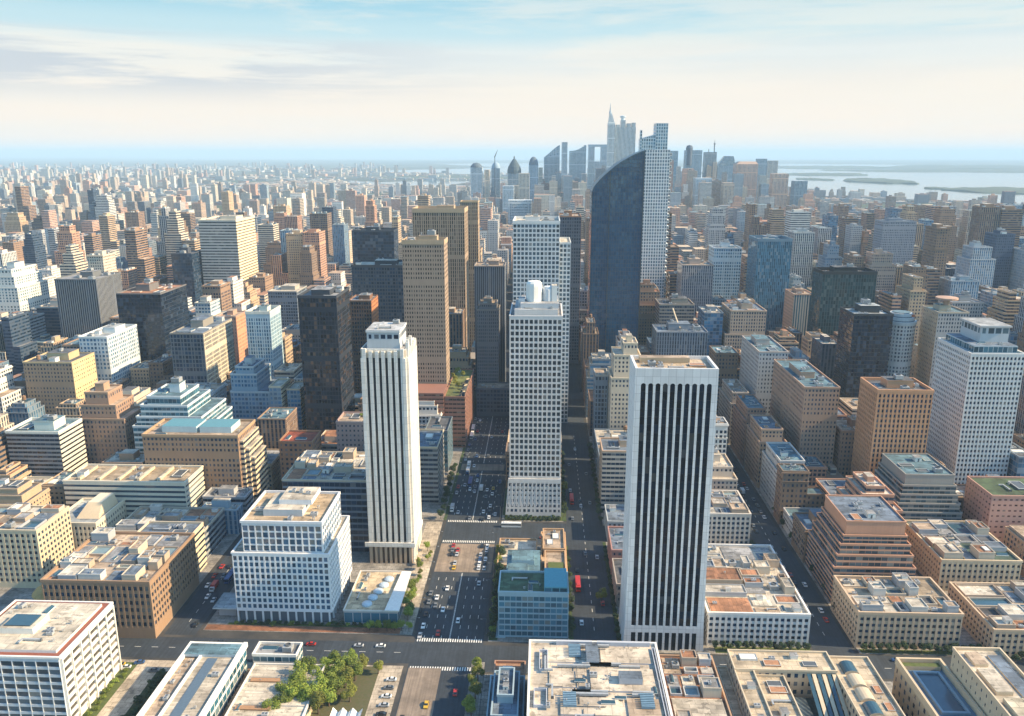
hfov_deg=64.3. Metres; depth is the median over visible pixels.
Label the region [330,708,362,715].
park shelter
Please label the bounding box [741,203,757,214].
office tower
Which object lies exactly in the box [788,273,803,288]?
apartment tower
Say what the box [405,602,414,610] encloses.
tree
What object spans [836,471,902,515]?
office building
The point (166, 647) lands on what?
cross street
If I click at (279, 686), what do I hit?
tree
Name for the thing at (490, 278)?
office tower
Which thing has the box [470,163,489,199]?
downtown tower
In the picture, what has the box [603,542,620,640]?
planting strip
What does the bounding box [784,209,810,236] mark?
office tower
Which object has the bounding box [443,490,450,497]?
tree
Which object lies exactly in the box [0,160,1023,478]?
distant city
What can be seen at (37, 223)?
office tower
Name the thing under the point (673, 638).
lobby window
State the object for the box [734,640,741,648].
tree
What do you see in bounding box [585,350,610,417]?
office building
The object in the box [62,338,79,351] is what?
apartment tower
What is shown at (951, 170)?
island
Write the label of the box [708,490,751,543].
block
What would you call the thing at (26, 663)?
window
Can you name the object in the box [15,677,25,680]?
window
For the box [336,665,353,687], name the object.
tree
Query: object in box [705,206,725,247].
apartment tower
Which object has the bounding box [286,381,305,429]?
block
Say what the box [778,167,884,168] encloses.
island
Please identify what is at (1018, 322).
office tower
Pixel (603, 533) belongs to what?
cross street
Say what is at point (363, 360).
window frame
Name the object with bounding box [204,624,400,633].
brick path
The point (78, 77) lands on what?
sky
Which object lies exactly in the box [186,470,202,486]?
window
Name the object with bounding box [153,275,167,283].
office building
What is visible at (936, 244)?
apartment tower
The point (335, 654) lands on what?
tree
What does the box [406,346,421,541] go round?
wall
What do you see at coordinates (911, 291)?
apartment tower
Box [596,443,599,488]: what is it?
office building
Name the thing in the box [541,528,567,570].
stone annex
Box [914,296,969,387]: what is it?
office tower
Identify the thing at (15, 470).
office building
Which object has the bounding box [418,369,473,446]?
block
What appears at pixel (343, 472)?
block
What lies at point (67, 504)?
window
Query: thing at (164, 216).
office tower
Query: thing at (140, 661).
car
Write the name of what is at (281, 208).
apartment tower
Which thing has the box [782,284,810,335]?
office tower
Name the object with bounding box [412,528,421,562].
window frame
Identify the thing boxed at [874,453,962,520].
terraced block
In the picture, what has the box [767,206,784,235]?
office tower
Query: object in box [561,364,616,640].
street
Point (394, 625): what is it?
tree
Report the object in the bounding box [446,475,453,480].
tree
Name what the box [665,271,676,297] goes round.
office tower
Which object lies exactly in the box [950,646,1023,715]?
parapet block
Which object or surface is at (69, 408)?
office building
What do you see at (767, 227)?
apartment tower
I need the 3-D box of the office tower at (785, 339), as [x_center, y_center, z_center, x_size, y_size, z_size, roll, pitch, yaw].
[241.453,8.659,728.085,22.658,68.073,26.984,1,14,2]
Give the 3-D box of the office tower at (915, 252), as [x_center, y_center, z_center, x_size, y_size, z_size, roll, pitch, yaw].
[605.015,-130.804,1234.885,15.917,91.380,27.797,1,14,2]
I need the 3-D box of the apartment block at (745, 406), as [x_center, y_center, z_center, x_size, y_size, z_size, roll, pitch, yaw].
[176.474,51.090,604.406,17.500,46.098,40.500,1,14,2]
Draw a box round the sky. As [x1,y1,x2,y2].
[0,0,1023,154]
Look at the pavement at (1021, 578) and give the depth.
434.10 m
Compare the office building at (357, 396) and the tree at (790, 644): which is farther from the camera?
the office building at (357, 396)
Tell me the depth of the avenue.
422.41 m
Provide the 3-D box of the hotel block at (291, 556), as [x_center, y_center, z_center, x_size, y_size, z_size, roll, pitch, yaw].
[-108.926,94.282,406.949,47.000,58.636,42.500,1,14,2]
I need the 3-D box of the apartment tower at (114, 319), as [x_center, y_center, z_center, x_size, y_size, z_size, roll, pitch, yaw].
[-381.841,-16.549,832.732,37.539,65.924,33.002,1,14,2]
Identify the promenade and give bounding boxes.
[97,659,175,715]
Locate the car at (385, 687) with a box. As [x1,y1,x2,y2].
[383,685,393,689]
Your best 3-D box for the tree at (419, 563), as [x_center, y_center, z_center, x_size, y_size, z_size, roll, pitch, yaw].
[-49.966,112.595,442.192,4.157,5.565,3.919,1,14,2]
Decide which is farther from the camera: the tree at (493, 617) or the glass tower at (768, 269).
the glass tower at (768, 269)
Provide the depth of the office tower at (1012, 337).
748.40 m
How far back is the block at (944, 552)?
426.14 m
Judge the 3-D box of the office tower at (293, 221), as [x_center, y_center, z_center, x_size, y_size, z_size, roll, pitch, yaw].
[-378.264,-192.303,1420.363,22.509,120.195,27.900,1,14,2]
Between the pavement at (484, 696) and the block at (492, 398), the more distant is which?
the block at (492, 398)
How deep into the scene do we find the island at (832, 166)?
12643.54 m
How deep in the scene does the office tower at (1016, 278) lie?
1049.52 m
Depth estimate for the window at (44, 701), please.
317.30 m
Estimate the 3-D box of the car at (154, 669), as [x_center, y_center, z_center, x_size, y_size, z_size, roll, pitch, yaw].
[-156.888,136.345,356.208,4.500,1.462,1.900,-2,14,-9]
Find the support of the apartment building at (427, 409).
on the ground at (28, 161)
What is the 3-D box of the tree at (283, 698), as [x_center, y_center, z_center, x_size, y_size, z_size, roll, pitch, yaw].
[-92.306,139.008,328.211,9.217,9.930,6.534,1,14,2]
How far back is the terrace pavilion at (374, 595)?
402.09 m
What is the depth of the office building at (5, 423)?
603.63 m
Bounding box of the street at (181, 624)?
[164,485,281,634]
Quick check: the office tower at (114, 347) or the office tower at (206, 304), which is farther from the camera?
the office tower at (206, 304)
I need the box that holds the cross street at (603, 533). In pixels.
[600,526,606,540]
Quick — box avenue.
[395,334,508,715]
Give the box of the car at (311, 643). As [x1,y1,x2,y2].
[306,641,315,645]
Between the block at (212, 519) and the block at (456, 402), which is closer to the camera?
the block at (212, 519)
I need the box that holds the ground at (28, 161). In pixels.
[0,155,1023,715]
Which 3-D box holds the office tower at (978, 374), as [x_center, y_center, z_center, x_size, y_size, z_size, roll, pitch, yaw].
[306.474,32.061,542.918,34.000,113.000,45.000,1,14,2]
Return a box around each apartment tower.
[2,240,24,263]
[4,212,28,233]
[13,236,24,240]
[36,229,47,254]
[38,265,60,277]
[42,274,56,299]
[55,224,85,266]
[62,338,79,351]
[86,250,116,271]
[109,314,119,322]
[121,267,137,290]
[125,210,145,227]
[157,206,166,240]
[184,220,190,237]
[189,308,195,319]
[201,280,231,310]
[221,191,237,214]
[225,276,250,310]
[243,282,259,307]
[249,273,273,292]
[263,240,280,273]
[273,204,290,216]
[274,212,286,240]
[282,332,293,362]
[286,229,304,282]
[299,245,318,286]
[302,229,327,276]
[309,211,332,255]
[365,199,377,227]
[391,215,401,259]
[480,246,482,261]
[579,287,587,331]
[583,220,584,238]
[584,215,589,285]
[616,329,632,346]
[638,279,659,344]
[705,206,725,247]
[709,345,738,415]
[711,295,725,304]
[730,292,754,302]
[743,202,755,250]
[759,222,766,234]
[763,222,769,233]
[764,204,770,219]
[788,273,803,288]
[801,329,822,362]
[819,240,837,254]
[833,204,848,225]
[843,223,862,257]
[843,252,864,266]
[860,229,868,255]
[873,207,884,228]
[895,273,926,344]
[900,203,916,220]
[900,263,928,305]
[912,204,925,221]
[921,223,951,276]
[933,207,956,225]
[940,204,956,214]
[943,223,957,261]
[1016,321,1023,351]
[1020,225,1023,235]
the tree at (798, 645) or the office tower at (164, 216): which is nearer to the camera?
the tree at (798, 645)
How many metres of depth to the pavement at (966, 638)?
387.61 m
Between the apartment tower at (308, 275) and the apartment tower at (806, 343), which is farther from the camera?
the apartment tower at (308, 275)
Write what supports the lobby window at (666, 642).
in the office tower at (672, 409)
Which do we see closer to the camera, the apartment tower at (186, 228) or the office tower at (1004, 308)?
the office tower at (1004, 308)
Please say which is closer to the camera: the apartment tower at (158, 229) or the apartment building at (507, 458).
the apartment building at (507, 458)
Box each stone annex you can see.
[497,538,536,571]
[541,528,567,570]
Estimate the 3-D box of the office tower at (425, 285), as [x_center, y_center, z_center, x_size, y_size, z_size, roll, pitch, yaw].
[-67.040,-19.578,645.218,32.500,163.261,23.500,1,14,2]
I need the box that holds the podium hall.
[136,641,247,715]
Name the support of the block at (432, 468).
on the ground at (28, 161)
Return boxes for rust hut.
[493,660,525,674]
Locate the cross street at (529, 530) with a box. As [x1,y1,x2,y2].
[496,522,567,544]
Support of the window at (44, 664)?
in the office block at (59, 658)
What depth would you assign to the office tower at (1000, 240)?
1058.44 m
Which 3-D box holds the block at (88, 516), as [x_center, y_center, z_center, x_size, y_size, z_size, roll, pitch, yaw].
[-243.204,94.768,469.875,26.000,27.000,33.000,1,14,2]
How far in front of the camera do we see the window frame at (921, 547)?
419.18 m
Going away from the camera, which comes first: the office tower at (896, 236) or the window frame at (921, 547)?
the window frame at (921, 547)
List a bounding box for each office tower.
[0,249,16,266]
[0,312,8,319]
[0,320,6,359]
[1,234,24,241]
[1,312,37,375]
[5,414,87,476]
[14,185,36,220]
[17,311,46,339]
[22,230,47,268]
[31,215,42,229]
[36,298,61,336]
[47,227,58,254]
[54,267,122,338]
[59,241,87,276]
[78,323,140,383]
[84,232,102,259]
[87,188,98,204]
[95,193,116,232]
[99,212,123,249]
[115,256,127,268]
[117,268,122,285]
[124,227,155,282]
[126,248,151,257]
[154,255,166,275]
[158,207,169,254]
[164,209,188,265]
[166,265,172,280]
[180,212,195,232]
[181,238,200,249]
[193,295,225,318]
[198,212,258,283]
[235,211,246,215]
[245,303,283,376]
[257,221,279,267]
[267,283,306,328]
[270,252,288,285]
[280,228,293,251]
[284,213,301,228]
[297,283,354,434]
[322,206,336,223]
[332,222,349,265]
[350,292,378,393]
[351,227,359,262]
[360,318,422,563]
[401,229,449,386]
[412,203,469,350]
[417,193,430,205]
[449,307,464,346]
[460,200,479,350]
[474,258,505,385]
[476,295,499,382]
[480,243,483,261]
[505,280,562,517]
[513,213,570,422]
[559,208,581,363]
[576,204,583,238]
[581,314,598,391]
[592,368,608,448]
[607,333,640,428]
[618,355,718,650]
[651,308,707,355]
[654,293,694,323]
[665,211,678,271]
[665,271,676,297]
[676,254,713,314]
[697,305,723,355]
[721,298,766,348]
[725,230,734,244]
[737,353,740,379]
[739,253,747,292]
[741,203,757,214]
[746,215,760,252]
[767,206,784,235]
[771,329,798,351]
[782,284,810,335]
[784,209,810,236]
[788,227,814,288]
[788,346,809,361]
[810,260,817,285]
[810,334,836,378]
[813,226,831,257]
[813,252,817,259]
[818,241,842,266]
[822,212,837,240]
[830,331,837,341]
[838,215,858,256]
[860,212,874,229]
[863,247,896,292]
[864,229,873,255]
[872,217,916,263]
[874,290,878,303]
[878,290,901,311]
[884,206,898,218]
[892,263,902,292]
[912,245,918,262]
[914,223,923,252]
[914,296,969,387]
[917,249,922,264]
[918,218,933,248]
[924,265,940,305]
[925,204,940,219]
[926,318,1023,483]
[936,273,979,302]
[938,290,983,317]
[945,263,955,276]
[954,240,995,286]
[956,209,971,248]
[967,203,1001,244]
[979,284,991,290]
[980,288,1017,313]
[983,227,1015,287]
[986,289,1019,329]
[999,206,1023,246]
[1007,203,1022,208]
[1008,244,1023,289]
[1008,330,1017,344]
[1012,288,1023,296]
[1012,296,1023,332]
[1014,370,1023,433]
[1018,236,1023,246]
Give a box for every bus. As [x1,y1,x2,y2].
[223,568,233,583]
[468,476,472,486]
[501,521,520,527]
[569,493,573,504]
[575,575,580,591]
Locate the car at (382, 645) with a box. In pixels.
[375,643,385,647]
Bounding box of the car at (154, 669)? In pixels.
[147,667,158,672]
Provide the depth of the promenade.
346.20 m
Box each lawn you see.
[82,662,136,715]
[126,671,167,715]
[228,622,390,627]
[310,665,377,715]
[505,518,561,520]
[714,646,810,652]
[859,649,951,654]
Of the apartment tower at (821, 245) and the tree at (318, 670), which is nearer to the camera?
the tree at (318, 670)
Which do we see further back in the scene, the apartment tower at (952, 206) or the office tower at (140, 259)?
the apartment tower at (952, 206)
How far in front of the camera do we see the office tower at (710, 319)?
753.13 m
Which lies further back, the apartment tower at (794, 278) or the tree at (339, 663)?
the apartment tower at (794, 278)
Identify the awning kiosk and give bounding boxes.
[213,592,236,615]
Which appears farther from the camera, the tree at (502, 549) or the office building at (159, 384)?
the office building at (159, 384)
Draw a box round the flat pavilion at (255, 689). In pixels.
[221,663,324,715]
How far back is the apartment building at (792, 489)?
493.47 m
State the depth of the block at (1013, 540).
444.03 m
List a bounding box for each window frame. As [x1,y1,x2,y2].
[0,508,74,587]
[0,658,67,715]
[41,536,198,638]
[60,606,119,715]
[63,468,205,514]
[71,501,126,548]
[232,517,351,612]
[241,496,340,552]
[360,358,411,542]
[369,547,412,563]
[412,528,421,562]
[498,593,568,637]
[508,478,560,506]
[509,317,562,477]
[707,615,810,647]
[708,515,750,543]
[830,579,962,649]
[850,380,932,475]
[905,526,1021,590]
[926,340,1023,483]
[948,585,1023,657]
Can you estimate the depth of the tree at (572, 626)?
380.83 m
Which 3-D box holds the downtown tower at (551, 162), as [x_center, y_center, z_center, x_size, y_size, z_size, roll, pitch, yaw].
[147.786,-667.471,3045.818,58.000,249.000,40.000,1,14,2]
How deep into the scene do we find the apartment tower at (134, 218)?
1764.68 m
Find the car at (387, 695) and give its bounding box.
[381,693,391,698]
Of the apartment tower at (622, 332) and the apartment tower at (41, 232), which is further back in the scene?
the apartment tower at (41, 232)
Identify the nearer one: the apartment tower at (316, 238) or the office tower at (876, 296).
the office tower at (876, 296)
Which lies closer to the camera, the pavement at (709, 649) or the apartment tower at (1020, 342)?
the pavement at (709, 649)
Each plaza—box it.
[247,662,402,715]
[400,522,441,625]
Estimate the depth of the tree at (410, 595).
407.61 m
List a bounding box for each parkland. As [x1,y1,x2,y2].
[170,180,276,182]
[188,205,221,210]
[383,176,507,178]
[861,203,948,207]
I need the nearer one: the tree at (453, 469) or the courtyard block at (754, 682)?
the courtyard block at (754, 682)
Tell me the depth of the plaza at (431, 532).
449.90 m
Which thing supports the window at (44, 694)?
in the office block at (59, 658)
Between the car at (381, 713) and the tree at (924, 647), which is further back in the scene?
the tree at (924, 647)
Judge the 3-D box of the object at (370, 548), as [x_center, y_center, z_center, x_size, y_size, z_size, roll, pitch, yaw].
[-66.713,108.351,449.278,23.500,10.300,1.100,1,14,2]
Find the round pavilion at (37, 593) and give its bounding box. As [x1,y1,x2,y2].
[32,585,43,599]
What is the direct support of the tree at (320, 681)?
on the lawn at (364, 682)
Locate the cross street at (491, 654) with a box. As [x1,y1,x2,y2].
[481,645,528,672]
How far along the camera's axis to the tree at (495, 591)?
411.28 m
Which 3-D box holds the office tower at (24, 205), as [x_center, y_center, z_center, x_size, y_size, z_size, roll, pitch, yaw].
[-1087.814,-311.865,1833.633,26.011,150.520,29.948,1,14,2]
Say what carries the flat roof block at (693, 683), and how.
on the ground at (28, 161)
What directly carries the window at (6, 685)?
in the office block at (59, 658)
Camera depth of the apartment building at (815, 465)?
530.47 m
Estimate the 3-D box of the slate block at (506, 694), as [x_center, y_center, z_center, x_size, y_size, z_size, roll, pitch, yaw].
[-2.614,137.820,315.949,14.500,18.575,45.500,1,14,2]
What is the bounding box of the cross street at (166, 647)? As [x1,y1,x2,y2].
[118,637,413,662]
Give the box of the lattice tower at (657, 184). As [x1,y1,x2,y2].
[638,123,671,297]
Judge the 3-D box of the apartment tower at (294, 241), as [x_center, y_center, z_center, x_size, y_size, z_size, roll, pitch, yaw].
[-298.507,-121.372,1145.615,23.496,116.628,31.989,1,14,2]
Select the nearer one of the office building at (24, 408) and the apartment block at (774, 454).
the apartment block at (774, 454)
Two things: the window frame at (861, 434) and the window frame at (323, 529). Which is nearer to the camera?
the window frame at (323, 529)
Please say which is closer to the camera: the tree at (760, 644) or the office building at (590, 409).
the tree at (760, 644)
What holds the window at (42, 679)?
in the office block at (59, 658)
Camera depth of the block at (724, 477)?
515.19 m
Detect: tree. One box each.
[261,698,280,709]
[271,691,293,702]
[275,678,297,692]
[284,682,308,697]
[288,660,307,681]
[296,684,313,701]
[297,675,311,684]
[300,655,316,669]
[306,672,328,692]
[308,665,322,676]
[308,688,326,714]
[318,657,332,672]
[319,685,336,706]
[321,670,336,687]
[326,657,346,675]
[327,650,340,663]
[327,675,346,698]
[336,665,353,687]
[340,681,356,701]
[341,648,357,665]
[345,657,362,680]
[356,653,368,671]
[365,620,373,630]
[373,660,382,673]
[374,620,381,630]
[383,619,390,627]
[390,622,398,630]
[397,619,404,630]
[402,596,410,604]
[403,606,413,620]
[405,588,416,601]
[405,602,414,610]
[406,621,412,628]
[407,579,415,587]
[412,577,419,585]
[416,560,423,566]
[423,541,429,550]
[436,509,444,515]
[440,498,447,503]
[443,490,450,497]
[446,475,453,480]
[450,464,455,472]
[461,697,476,715]
[464,693,475,702]
[467,674,477,683]
[468,681,482,698]
[471,656,482,665]
[471,664,484,680]
[489,612,497,624]
[490,604,497,614]
[492,585,497,595]
[492,596,497,605]
[493,555,501,563]
[494,561,503,570]
[494,570,499,578]
[497,545,505,554]
[561,481,567,489]
[561,505,567,512]
[568,614,574,620]
[568,620,576,635]
[569,594,574,602]
[569,603,574,614]
[595,587,607,600]
[596,507,603,513]
[712,640,718,647]
[719,640,725,650]
[726,642,733,647]
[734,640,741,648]
[742,641,749,647]
[749,641,755,648]
[758,641,763,648]
[764,640,772,647]
[772,643,778,649]
[779,642,787,649]
[787,641,794,649]
[794,642,801,649]
[802,643,810,650]
[860,643,867,649]
[868,642,875,651]
[876,643,883,652]
[885,643,893,652]
[894,642,900,652]
[901,641,908,652]
[909,643,917,649]
[918,642,926,651]
[927,643,933,653]
[933,644,942,653]
[943,644,951,651]
[1010,653,1020,660]
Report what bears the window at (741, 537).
in the block at (730, 517)
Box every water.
[140,155,1023,159]
[347,180,470,186]
[367,163,587,173]
[681,164,1023,203]
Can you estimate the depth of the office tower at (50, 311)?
866.21 m
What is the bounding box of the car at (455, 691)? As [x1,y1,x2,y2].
[453,689,457,695]
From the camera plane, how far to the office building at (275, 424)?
575.38 m
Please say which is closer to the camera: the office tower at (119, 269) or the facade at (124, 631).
the facade at (124, 631)
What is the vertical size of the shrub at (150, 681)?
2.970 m
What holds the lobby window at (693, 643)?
in the office tower at (672, 409)
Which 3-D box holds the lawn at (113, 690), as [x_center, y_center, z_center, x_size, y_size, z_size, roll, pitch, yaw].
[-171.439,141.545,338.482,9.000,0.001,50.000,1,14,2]
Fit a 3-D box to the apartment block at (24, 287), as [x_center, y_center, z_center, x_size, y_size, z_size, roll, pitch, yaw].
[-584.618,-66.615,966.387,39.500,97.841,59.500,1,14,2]
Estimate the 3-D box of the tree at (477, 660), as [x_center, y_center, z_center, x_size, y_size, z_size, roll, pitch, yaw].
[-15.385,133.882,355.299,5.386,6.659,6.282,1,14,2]
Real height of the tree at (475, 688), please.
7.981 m
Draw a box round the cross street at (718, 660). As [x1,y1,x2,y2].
[712,656,726,665]
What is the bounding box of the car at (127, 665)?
[122,664,131,668]
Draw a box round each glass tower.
[116,278,189,361]
[132,375,232,451]
[169,314,235,383]
[171,244,203,305]
[230,355,288,418]
[351,258,403,321]
[354,223,398,261]
[587,150,645,352]
[708,238,741,301]
[745,233,792,335]
[808,263,877,335]
[833,298,893,406]
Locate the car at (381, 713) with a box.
[375,711,386,715]
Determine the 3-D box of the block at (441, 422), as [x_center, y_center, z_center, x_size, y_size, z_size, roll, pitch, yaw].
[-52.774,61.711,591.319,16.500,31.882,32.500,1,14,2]
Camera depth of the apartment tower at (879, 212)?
1752.08 m
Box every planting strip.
[444,444,466,519]
[488,587,496,639]
[503,488,506,514]
[561,465,565,520]
[566,546,573,639]
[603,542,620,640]
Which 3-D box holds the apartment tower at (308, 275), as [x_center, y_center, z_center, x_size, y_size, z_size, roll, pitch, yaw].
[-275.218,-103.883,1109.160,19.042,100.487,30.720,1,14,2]
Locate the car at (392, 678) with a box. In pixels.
[386,676,396,681]
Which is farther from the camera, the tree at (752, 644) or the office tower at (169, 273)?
the office tower at (169, 273)
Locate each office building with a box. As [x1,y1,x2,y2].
[0,360,8,364]
[0,413,13,429]
[0,427,9,468]
[0,461,31,478]
[5,395,44,425]
[37,335,67,354]
[54,398,84,417]
[61,334,79,347]
[101,449,144,463]
[111,378,132,388]
[150,380,170,390]
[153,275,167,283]
[202,485,253,514]
[202,498,243,533]
[257,407,297,448]
[274,362,301,381]
[294,372,302,380]
[321,430,336,450]
[354,393,361,411]
[583,356,590,405]
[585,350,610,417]
[587,390,592,435]
[593,425,626,473]
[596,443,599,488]
[638,344,649,354]
[647,337,651,354]
[784,326,802,349]
[815,478,845,503]
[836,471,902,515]
[837,407,846,417]
[839,398,857,415]
[1007,442,1023,476]
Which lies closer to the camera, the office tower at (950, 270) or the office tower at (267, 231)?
the office tower at (950, 270)
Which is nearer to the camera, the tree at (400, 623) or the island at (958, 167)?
the tree at (400, 623)
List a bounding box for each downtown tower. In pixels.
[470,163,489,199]
[491,162,499,197]
[502,186,513,211]
[507,156,520,185]
[508,199,531,224]
[519,173,529,199]
[529,157,542,202]
[544,145,559,182]
[552,175,568,191]
[561,142,567,174]
[569,145,585,181]
[588,144,606,179]
[606,103,614,169]
[614,115,635,163]
[670,151,677,189]
[683,145,701,177]
[692,178,711,208]
[702,142,716,179]
[716,156,734,182]
[720,183,733,204]
[732,161,757,202]
[756,159,766,197]
[766,161,777,179]
[768,174,788,208]
[789,181,807,205]
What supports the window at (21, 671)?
in the office block at (59, 658)
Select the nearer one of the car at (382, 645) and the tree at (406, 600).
the car at (382, 645)
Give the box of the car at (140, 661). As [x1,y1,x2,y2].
[134,659,144,664]
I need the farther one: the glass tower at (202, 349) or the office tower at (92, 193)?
the office tower at (92, 193)
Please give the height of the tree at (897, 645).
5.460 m
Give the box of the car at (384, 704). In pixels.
[378,702,389,707]
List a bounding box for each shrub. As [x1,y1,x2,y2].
[102,687,110,692]
[126,707,138,715]
[133,695,142,704]
[145,690,152,697]
[147,679,155,686]
[147,684,156,691]
[153,674,163,682]
[158,668,166,676]
[337,620,344,626]
[487,631,495,637]
[488,625,495,631]
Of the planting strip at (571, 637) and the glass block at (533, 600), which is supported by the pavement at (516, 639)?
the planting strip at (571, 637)
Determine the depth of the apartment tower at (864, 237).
1369.20 m
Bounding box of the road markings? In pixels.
[135,416,891,670]
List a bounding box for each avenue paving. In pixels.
[396,668,440,715]
[434,543,494,572]
[461,464,504,470]
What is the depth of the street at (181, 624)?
407.50 m
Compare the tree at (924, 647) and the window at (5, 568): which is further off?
the window at (5, 568)
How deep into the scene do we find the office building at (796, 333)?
792.07 m
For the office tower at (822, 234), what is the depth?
1322.90 m
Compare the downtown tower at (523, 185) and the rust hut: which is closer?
the rust hut
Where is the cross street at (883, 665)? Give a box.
[856,655,1023,678]
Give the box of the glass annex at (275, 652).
[252,641,302,663]
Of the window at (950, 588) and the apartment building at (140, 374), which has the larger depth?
the apartment building at (140, 374)
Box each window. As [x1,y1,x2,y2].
[0,511,73,580]
[0,699,31,715]
[1,661,11,665]
[2,669,12,672]
[4,676,13,680]
[5,684,14,687]
[6,691,16,695]
[8,699,17,702]
[13,661,22,665]
[14,669,24,673]
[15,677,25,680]
[17,684,26,688]
[18,692,27,695]
[19,699,29,703]
[21,707,30,710]
[25,662,34,665]
[26,669,36,673]
[27,677,37,681]
[28,684,38,688]
[30,692,39,696]
[31,699,40,703]
[32,707,42,710]
[36,662,46,666]
[38,670,47,673]
[39,677,49,681]
[40,685,50,688]
[41,692,51,696]
[43,539,196,617]
[43,700,52,703]
[44,707,53,711]
[48,662,58,666]
[50,670,59,673]
[51,677,60,681]
[52,685,62,689]
[53,693,63,696]
[54,700,64,704]
[56,708,65,711]
[64,484,184,487]
[64,489,184,492]
[65,494,185,497]
[66,499,185,502]
[67,504,186,506]
[107,509,125,526]
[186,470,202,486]
[186,475,202,492]
[187,480,203,496]
[187,485,203,501]
[188,489,204,506]
[233,527,350,608]
[243,501,339,549]
[499,625,566,635]
[511,355,560,475]
[631,632,634,640]
[637,632,641,640]
[644,632,648,641]
[651,633,655,641]
[657,633,661,648]
[664,633,668,649]
[671,633,675,649]
[677,633,682,649]
[684,633,689,649]
[691,633,695,649]
[721,532,747,543]
[832,582,960,645]
[852,384,931,471]
[907,529,928,575]
[926,342,1023,483]
[949,588,970,630]
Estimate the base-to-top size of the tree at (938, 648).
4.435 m
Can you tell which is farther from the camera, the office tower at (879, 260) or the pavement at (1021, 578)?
the office tower at (879, 260)
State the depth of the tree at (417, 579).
424.08 m
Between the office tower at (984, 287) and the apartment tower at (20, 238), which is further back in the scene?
the apartment tower at (20, 238)
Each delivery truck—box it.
[209,580,218,591]
[450,503,454,511]
[739,487,744,493]
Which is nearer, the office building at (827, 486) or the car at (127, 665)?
the car at (127, 665)
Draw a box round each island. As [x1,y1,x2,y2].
[777,173,867,175]
[778,166,875,167]
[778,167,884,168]
[796,178,833,180]
[823,169,1023,172]
[843,178,918,183]
[869,165,1023,168]
[924,187,946,188]
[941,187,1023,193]
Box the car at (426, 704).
[423,700,428,708]
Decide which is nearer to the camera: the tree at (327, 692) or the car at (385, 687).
the tree at (327, 692)
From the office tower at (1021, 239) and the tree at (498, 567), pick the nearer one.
the tree at (498, 567)
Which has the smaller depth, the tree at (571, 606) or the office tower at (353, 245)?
the tree at (571, 606)
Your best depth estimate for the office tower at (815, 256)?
1183.75 m
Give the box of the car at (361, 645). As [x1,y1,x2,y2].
[353,643,363,647]
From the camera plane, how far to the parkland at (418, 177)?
7435.39 m
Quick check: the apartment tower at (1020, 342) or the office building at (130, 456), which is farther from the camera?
the apartment tower at (1020, 342)
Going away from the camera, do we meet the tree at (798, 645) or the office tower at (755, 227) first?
the tree at (798, 645)
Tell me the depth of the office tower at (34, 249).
1268.72 m
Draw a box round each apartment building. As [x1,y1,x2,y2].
[0,364,25,412]
[0,478,50,504]
[13,372,27,397]
[42,471,74,505]
[122,386,152,405]
[129,360,151,387]
[148,354,173,387]
[195,377,227,405]
[222,379,231,403]
[266,448,281,489]
[285,324,299,340]
[292,339,300,362]
[296,344,301,362]
[358,397,362,411]
[418,401,442,428]
[449,344,473,379]
[505,442,508,487]
[714,417,728,453]
[773,463,824,523]
[791,509,820,562]
[801,455,827,486]
[925,450,945,466]
[956,484,965,511]
[1012,434,1023,448]
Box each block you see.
[0,260,49,313]
[0,503,74,587]
[0,600,121,715]
[22,348,97,413]
[23,476,52,486]
[40,527,198,638]
[62,464,205,516]
[69,493,126,548]
[78,380,140,463]
[115,504,226,557]
[137,521,206,573]
[141,418,269,502]
[218,309,248,364]
[231,486,351,622]
[268,378,289,406]
[278,430,321,489]
[282,447,369,552]
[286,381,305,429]
[335,412,363,451]
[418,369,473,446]
[419,429,444,502]
[425,416,452,471]
[476,382,508,415]
[486,667,524,715]
[496,550,568,637]
[527,639,672,715]
[598,435,626,510]
[604,504,623,540]
[607,526,623,573]
[612,558,621,606]
[659,650,731,715]
[704,543,810,647]
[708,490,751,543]
[712,446,737,489]
[716,649,905,715]
[718,379,748,443]
[730,394,765,465]
[739,334,788,414]
[744,414,786,487]
[759,442,809,511]
[769,359,840,466]
[782,507,820,538]
[805,495,916,603]
[830,572,964,649]
[832,415,855,478]
[850,373,934,475]
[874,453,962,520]
[892,657,985,715]
[905,519,1022,590]
[948,580,1023,657]
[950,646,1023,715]
[961,476,1023,542]
[1003,525,1023,577]
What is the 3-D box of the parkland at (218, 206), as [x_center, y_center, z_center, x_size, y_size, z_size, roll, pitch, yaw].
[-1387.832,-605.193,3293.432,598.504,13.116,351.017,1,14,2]
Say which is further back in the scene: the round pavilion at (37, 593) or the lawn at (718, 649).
the round pavilion at (37, 593)
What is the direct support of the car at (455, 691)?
on the avenue
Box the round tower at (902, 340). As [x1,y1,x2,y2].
[886,310,916,376]
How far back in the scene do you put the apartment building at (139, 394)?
635.21 m
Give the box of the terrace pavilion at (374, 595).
[343,570,410,624]
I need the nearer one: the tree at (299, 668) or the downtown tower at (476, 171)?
the tree at (299, 668)
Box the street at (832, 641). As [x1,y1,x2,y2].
[726,447,855,655]
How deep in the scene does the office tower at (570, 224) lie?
855.57 m
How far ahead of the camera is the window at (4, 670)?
314.56 m
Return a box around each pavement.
[0,531,241,630]
[203,521,442,634]
[421,447,461,520]
[464,662,484,715]
[479,674,527,715]
[488,546,568,642]
[502,487,562,521]
[585,412,604,525]
[606,542,794,654]
[727,442,976,655]
[884,681,892,693]
[917,569,1023,594]

